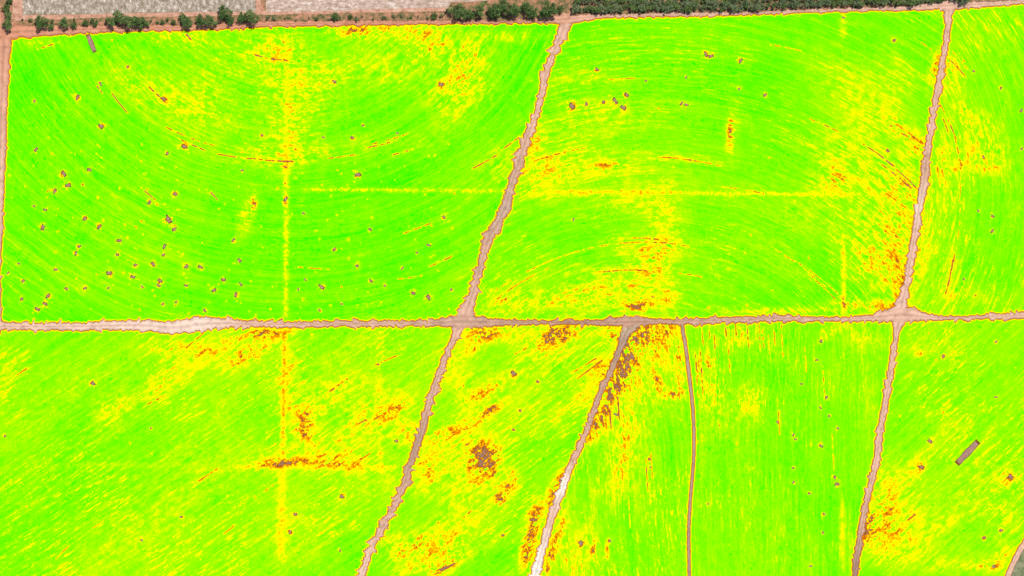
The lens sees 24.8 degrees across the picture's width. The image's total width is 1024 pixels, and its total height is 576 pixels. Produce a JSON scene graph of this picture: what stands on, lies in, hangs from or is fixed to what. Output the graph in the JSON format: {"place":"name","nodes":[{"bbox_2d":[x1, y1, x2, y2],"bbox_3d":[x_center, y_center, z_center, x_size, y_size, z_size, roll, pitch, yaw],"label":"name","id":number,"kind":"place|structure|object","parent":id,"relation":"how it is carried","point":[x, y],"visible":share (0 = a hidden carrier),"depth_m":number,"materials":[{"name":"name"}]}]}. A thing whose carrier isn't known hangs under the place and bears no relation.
{"place":"outdoors","nodes":[
{"label":"outdoors","id":0,"kind":"place"},
{"bbox_2d":[0,12,11,320],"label":"boundary track","id":1,"kind":"structure","parent":0,"point":[5,50],"depth_m":1499.80,"materials":[{"name":"brown soil"}]},
{"bbox_2d":[23,0,255,14],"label":"fallow field","id":2,"kind":"structure","parent":0,"point":[47,7],"depth_m":1499.92,"materials":[{"name":"beige soil"}]},
{"bbox_2d":[0,325,452,575],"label":"crop field","id":3,"kind":"structure","parent":0,"point":[244,448],"depth_m":1499.88,"materials":[{"name":"green plant"}]},
{"bbox_2d":[9,0,452,20],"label":"path","id":4,"kind":"structure","parent":0,"point":[17,13],"depth_m":1499.94,"materials":[{"name":"pink soil"}]},
{"bbox_2d":[4,12,11,21],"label":"broadleaf tree","id":5,"kind":"object","parent":4,"relation":"on","point":[8,14],"visible":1,"depth_m":1494.68,"materials":[{"name":"green plant"}]},
{"bbox_2d":[218,4,232,18],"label":"broadleaf tree","id":6,"kind":"object","parent":4,"relation":"on","point":[223,11],"visible":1,"depth_m":1493.63,"materials":[{"name":"green plant"}]},
{"bbox_2d":[0,22,559,323],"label":"crop field","id":7,"kind":"structure","parent":0,"point":[447,151],"depth_m":1499.88,"materials":[{"name":"green plant"}]},
{"bbox_2d":[86,33,96,52],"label":"bare soil strip","id":8,"kind":"object","parent":7,"relation":"on","point":[91,43],"visible":1,"depth_m":1499.80,"materials":[{"name":"brown soil"}]},
{"bbox_2d":[165,214,172,223],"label":"bare soil patch","id":9,"kind":"object","parent":7,"relation":"on","point":[168,219],"visible":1,"depth_m":1499.81,"materials":[{"name":"beige soil"}]},
{"bbox_2d":[266,0,485,11],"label":"fallow field","id":10,"kind":"structure","parent":0,"point":[306,5],"depth_m":1499.92,"materials":[{"name":"beige soil"}]},
{"bbox_2d":[356,315,465,575],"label":"sloping track","id":11,"kind":"structure","parent":0,"point":[383,524],"depth_m":1499.78,"materials":[{"name":"beige soil"}]},
{"bbox_2d":[119,8,859,25],"bbox_3d":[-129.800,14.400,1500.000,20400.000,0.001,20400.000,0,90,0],"label":"ground","id":12,"kind":"structure","parent":0,"point":[523,19],"depth_m":1500.00,"materials":[{"name":"soil"}]},
{"bbox_2d":[365,323,622,575],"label":"crop field","id":13,"kind":"structure","parent":0,"point":[485,476],"depth_m":1499.88,"materials":[{"name":"plant"}]},
{"bbox_2d":[0,0,1006,25],"bbox_3d":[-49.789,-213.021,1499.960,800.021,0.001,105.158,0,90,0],"label":"verge","id":14,"kind":"structure","parent":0,"point":[538,4],"depth_m":1499.96,"materials":[{"name":"brown soil"}]},
{"bbox_2d":[2,4,10,12],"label":"broadleaf tree","id":15,"kind":"object","parent":14,"relation":"on","point":[5,8],"visible":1,"depth_m":1495.86,"materials":[{"name":"green plant"}]},
{"bbox_2d":[2,19,11,30],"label":"broadleaf tree","id":16,"kind":"object","parent":14,"relation":"on","point":[7,26],"visible":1,"depth_m":1494.36,"materials":[{"name":"green plant"}]},
{"bbox_2d":[35,15,48,28],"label":"broadleaf tree","id":17,"kind":"object","parent":14,"relation":"on","point":[40,21],"visible":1,"depth_m":1494.15,"materials":[{"name":"green plant"}]},
{"bbox_2d":[59,17,68,27],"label":"broadleaf tree","id":18,"kind":"object","parent":14,"relation":"on","point":[64,21],"visible":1,"depth_m":1493.87,"materials":[{"name":"green plant"}]},
{"bbox_2d":[82,19,88,25],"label":"broadleaf tree","id":19,"kind":"object","parent":14,"relation":"on","point":[86,22],"visible":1,"depth_m":1496.74,"materials":[{"name":"green plant"}]},
{"bbox_2d":[104,16,114,25],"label":"broadleaf tree","id":20,"kind":"object","parent":14,"relation":"on","point":[111,21],"visible":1,"depth_m":1493.58,"materials":[{"name":"green plant"}]},
{"bbox_2d":[112,10,127,23],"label":"broadleaf tree","id":21,"kind":"object","parent":14,"relation":"on","point":[118,17],"visible":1,"depth_m":1493.35,"materials":[{"name":"green plant"}]},
{"bbox_2d":[121,16,135,27],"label":"broadleaf tree","id":22,"kind":"object","parent":14,"relation":"on","point":[126,19],"visible":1,"depth_m":1491.62,"materials":[{"name":"green plant"}]},
{"bbox_2d":[133,16,145,28],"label":"broadleaf tree","id":23,"kind":"object","parent":14,"relation":"on","point":[138,21],"visible":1,"depth_m":1493.98,"materials":[{"name":"green plant"}]},
{"bbox_2d":[178,12,185,21],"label":"broadleaf tree","id":24,"kind":"object","parent":14,"relation":"on","point":[183,18],"visible":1,"depth_m":1495.15,"materials":[{"name":"green plant"}]},
{"bbox_2d":[182,17,192,28],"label":"broadleaf tree","id":25,"kind":"object","parent":14,"relation":"on","point":[187,22],"visible":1,"depth_m":1494.15,"materials":[{"name":"green plant"}]},
{"bbox_2d":[195,13,205,25],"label":"broadleaf tree","id":26,"kind":"object","parent":14,"relation":"on","point":[199,19],"visible":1,"depth_m":1494.35,"materials":[{"name":"green plant"}]},
{"bbox_2d":[204,14,217,25],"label":"broadleaf tree","id":27,"kind":"object","parent":14,"relation":"on","point":[211,19],"visible":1,"depth_m":1493.17,"materials":[{"name":"green plant"}]},
{"bbox_2d":[225,16,234,24],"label":"broadleaf tree","id":28,"kind":"object","parent":14,"relation":"on","point":[231,20],"visible":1,"depth_m":1496.22,"materials":[{"name":"green plant"}]},
{"bbox_2d":[237,12,246,22],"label":"broadleaf tree","id":29,"kind":"object","parent":14,"relation":"on","point":[243,17],"visible":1,"depth_m":1495.24,"materials":[{"name":"green plant"}]},
{"bbox_2d":[245,9,259,24],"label":"broadleaf tree","id":30,"kind":"object","parent":14,"relation":"on","point":[250,12],"visible":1,"depth_m":1492.58,"materials":[{"name":"green plant"}]},
{"bbox_2d":[331,12,338,20],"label":"broadleaf tree","id":31,"kind":"object","parent":14,"relation":"on","point":[333,16],"visible":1,"depth_m":1496.42,"materials":[{"name":"green plant"}]},
{"bbox_2d":[445,7,453,13],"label":"broadleaf tree","id":32,"kind":"object","parent":14,"relation":"on","point":[448,10],"visible":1,"depth_m":1495.32,"materials":[{"name":"green plant"}]},
{"bbox_2d":[453,3,468,19],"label":"broadleaf tree","id":33,"kind":"object","parent":14,"relation":"on","point":[460,11],"visible":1,"depth_m":1493.43,"materials":[{"name":"green plant"}]},
{"bbox_2d":[465,9,474,18],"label":"broadleaf tree","id":34,"kind":"object","parent":14,"relation":"on","point":[471,14],"visible":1,"depth_m":1494.91,"materials":[{"name":"green plant"}]},
{"bbox_2d":[473,2,484,16],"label":"broadleaf tree","id":35,"kind":"object","parent":14,"relation":"on","point":[480,8],"visible":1,"depth_m":1492.58,"materials":[{"name":"green plant"}]},
{"bbox_2d":[488,2,501,17],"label":"broadleaf tree","id":36,"kind":"object","parent":14,"relation":"on","point":[494,9],"visible":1,"depth_m":1492.83,"materials":[{"name":"green plant"}]},
{"bbox_2d":[498,0,510,14],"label":"broadleaf tree","id":37,"kind":"object","parent":14,"relation":"on","point":[502,4],"visible":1,"depth_m":1493.36,"materials":[{"name":"green plant"}]},
{"bbox_2d":[507,3,520,16],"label":"broadleaf tree","id":38,"kind":"object","parent":14,"relation":"on","point":[514,10],"visible":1,"depth_m":1493.03,"materials":[{"name":"green plant"}]},
{"bbox_2d":[520,2,530,12],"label":"broadleaf tree","id":39,"kind":"object","parent":14,"relation":"on","point":[524,6],"visible":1,"depth_m":1494.17,"materials":[{"name":"green plant"}]},
{"bbox_2d":[526,5,537,17],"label":"broadleaf tree","id":40,"kind":"object","parent":14,"relation":"on","point":[531,12],"visible":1,"depth_m":1494.40,"materials":[{"name":"green plant"}]},
{"bbox_2d":[541,1,558,17],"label":"broadleaf tree","id":41,"kind":"object","parent":14,"relation":"on","point":[551,9],"visible":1,"depth_m":1492.39,"materials":[{"name":"green plant"}]},
{"bbox_2d":[557,5,563,12],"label":"broadleaf tree","id":42,"kind":"object","parent":14,"relation":"on","point":[559,8],"visible":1,"depth_m":1496.44,"materials":[{"name":"green plant"}]},
{"bbox_2d":[572,3,579,12],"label":"windbreak tree","id":43,"kind":"object","parent":14,"relation":"on","point":[575,8],"visible":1,"depth_m":1495.41,"materials":[{"name":"green plant"}]},
{"bbox_2d":[591,6,599,12],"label":"windbreak tree","id":44,"kind":"object","parent":14,"relation":"on","point":[596,8],"visible":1,"depth_m":1495.37,"materials":[{"name":"green plant"}]},
{"bbox_2d":[598,3,604,12],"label":"windbreak tree","id":45,"kind":"object","parent":14,"relation":"on","point":[600,7],"visible":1,"depth_m":1495.05,"materials":[{"name":"green plant"}]},
{"bbox_2d":[602,6,611,12],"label":"windbreak tree","id":46,"kind":"object","parent":14,"relation":"on","point":[606,9],"visible":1,"depth_m":1495.30,"materials":[{"name":"green plant"}]},
{"bbox_2d":[612,4,619,11],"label":"windbreak tree","id":47,"kind":"object","parent":14,"relation":"on","point":[615,7],"visible":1,"depth_m":1495.13,"materials":[{"name":"green plant"}]},
{"bbox_2d":[629,2,635,9],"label":"windbreak tree","id":48,"kind":"object","parent":14,"relation":"on","point":[632,5],"visible":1,"depth_m":1495.53,"materials":[{"name":"green plant"}]},
{"bbox_2d":[638,3,645,11],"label":"windbreak tree","id":49,"kind":"object","parent":14,"relation":"on","point":[641,7],"visible":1,"depth_m":1495.20,"materials":[{"name":"green plant"}]},
{"bbox_2d":[661,5,671,12],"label":"windbreak tree","id":50,"kind":"object","parent":14,"relation":"on","point":[667,8],"visible":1,"depth_m":1495.37,"materials":[{"name":"green plant"}]},
{"bbox_2d":[664,0,672,6],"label":"windbreak tree","id":51,"kind":"object","parent":14,"relation":"on","point":[667,2],"visible":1,"depth_m":1495.64,"materials":[{"name":"green plant"}]},
{"bbox_2d":[672,3,680,9],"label":"windbreak tree","id":52,"kind":"object","parent":14,"relation":"on","point":[677,7],"visible":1,"depth_m":1495.51,"materials":[{"name":"green plant"}]},
{"bbox_2d":[681,0,690,7],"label":"windbreak tree","id":53,"kind":"object","parent":14,"relation":"on","point":[685,2],"visible":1,"depth_m":1495.70,"materials":[{"name":"green plant"}]},
{"bbox_2d":[687,0,695,6],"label":"windbreak tree","id":54,"kind":"object","parent":14,"relation":"on","point":[692,3],"visible":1,"depth_m":1495.49,"materials":[{"name":"green plant"}]},
{"bbox_2d":[732,2,738,11],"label":"windbreak tree","id":55,"kind":"object","parent":14,"relation":"on","point":[736,7],"visible":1,"depth_m":1495.56,"materials":[{"name":"green plant"}]},
{"bbox_2d":[747,2,754,10],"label":"windbreak tree","id":56,"kind":"object","parent":14,"relation":"on","point":[751,7],"visible":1,"depth_m":1495.97,"materials":[{"name":"green plant"}]},
{"bbox_2d":[753,2,761,9],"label":"windbreak tree","id":57,"kind":"object","parent":14,"relation":"on","point":[758,4],"visible":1,"depth_m":1495.27,"materials":[{"name":"green plant"}]},
{"bbox_2d":[790,0,798,7],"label":"windbreak tree","id":58,"kind":"object","parent":14,"relation":"on","point":[796,3],"visible":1,"depth_m":1495.72,"materials":[{"name":"green plant"}]},
{"bbox_2d":[815,0,823,7],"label":"windbreak tree","id":59,"kind":"object","parent":14,"relation":"on","point":[820,3],"visible":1,"depth_m":1496.13,"materials":[{"name":"green plant"}]},
{"bbox_2d":[854,0,862,6],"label":"windbreak tree","id":60,"kind":"object","parent":14,"relation":"on","point":[857,3],"visible":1,"depth_m":1495.86,"materials":[{"name":"green plant"}]},
{"bbox_2d":[0,304,1023,334],"bbox_3d":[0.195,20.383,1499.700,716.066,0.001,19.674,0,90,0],"label":"cross track","id":61,"kind":"structure","parent":0,"point":[462,321],"depth_m":1499.70,"materials":[{"name":"beige soil"}]},
{"bbox_2d":[0,0,1023,39],"bbox_3d":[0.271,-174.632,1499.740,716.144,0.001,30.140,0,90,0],"label":"headland track","id":62,"kind":"structure","parent":0,"point":[16,31],"depth_m":1499.74,"materials":[{"name":"brown soil"}]},
{"bbox_2d":[457,13,571,315],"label":"sloping track","id":63,"kind":"structure","parent":0,"point":[469,304],"depth_m":1499.76,"materials":[{"name":"brown soil"}]},
{"bbox_2d":[528,315,640,575],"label":"sloping track","id":64,"kind":"structure","parent":0,"point":[559,493],"depth_m":1499.76,"materials":[{"name":"beige soil"}]},
{"bbox_2d":[539,323,692,575],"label":"crop field","id":65,"kind":"structure","parent":0,"point":[626,500],"depth_m":1499.88,"materials":[{"name":"green plant"}]},
{"bbox_2d":[681,325,695,575],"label":"narrow track","id":66,"kind":"structure","parent":0,"point":[693,430],"depth_m":1499.78,"materials":[{"name":"brown soil"}]},
{"bbox_2d":[473,9,945,320],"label":"crop field","id":67,"kind":"structure","parent":0,"point":[794,192],"depth_m":1499.88,"materials":[{"name":"green plant"}]},
{"bbox_2d":[684,320,893,575],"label":"crop field","id":68,"kind":"structure","parent":0,"point":[760,514],"depth_m":1499.88,"materials":[{"name":"green plant"}]},
{"bbox_2d":[852,321,904,575],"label":"straight track","id":69,"kind":"structure","parent":0,"point":[880,430],"depth_m":1499.78,"materials":[{"name":"beige soil"}]},
{"bbox_2d":[894,9,954,308],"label":"straight track","id":70,"kind":"structure","parent":0,"point":[924,184],"depth_m":1499.76,"materials":[{"name":"brown soil"}]},
{"bbox_2d":[857,318,1023,575],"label":"crop field","id":71,"kind":"structure","parent":0,"point":[941,513],"depth_m":1499.88,"materials":[{"name":"green plant"}]},
{"bbox_2d":[955,439,979,465],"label":"bare soil strip","id":72,"kind":"object","parent":71,"relation":"on","point":[969,450],"visible":1,"depth_m":1499.80,"materials":[{"name":"brown soil"}]},
{"bbox_2d":[906,3,1023,316],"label":"crop field","id":73,"kind":"structure","parent":0,"point":[978,116],"depth_m":1499.88,"materials":[{"name":"green plant"}]},
{"bbox_2d":[1005,540,1023,575],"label":"curved track","id":74,"kind":"structure","parent":0,"point":[1016,556],"depth_m":1499.78,"materials":[{"name":"beige soil"}]},
{"bbox_2d":[1011,551,1023,575],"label":"fallow field","id":75,"kind":"structure","parent":0,"point":[1018,570],"depth_m":1499.95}
]}

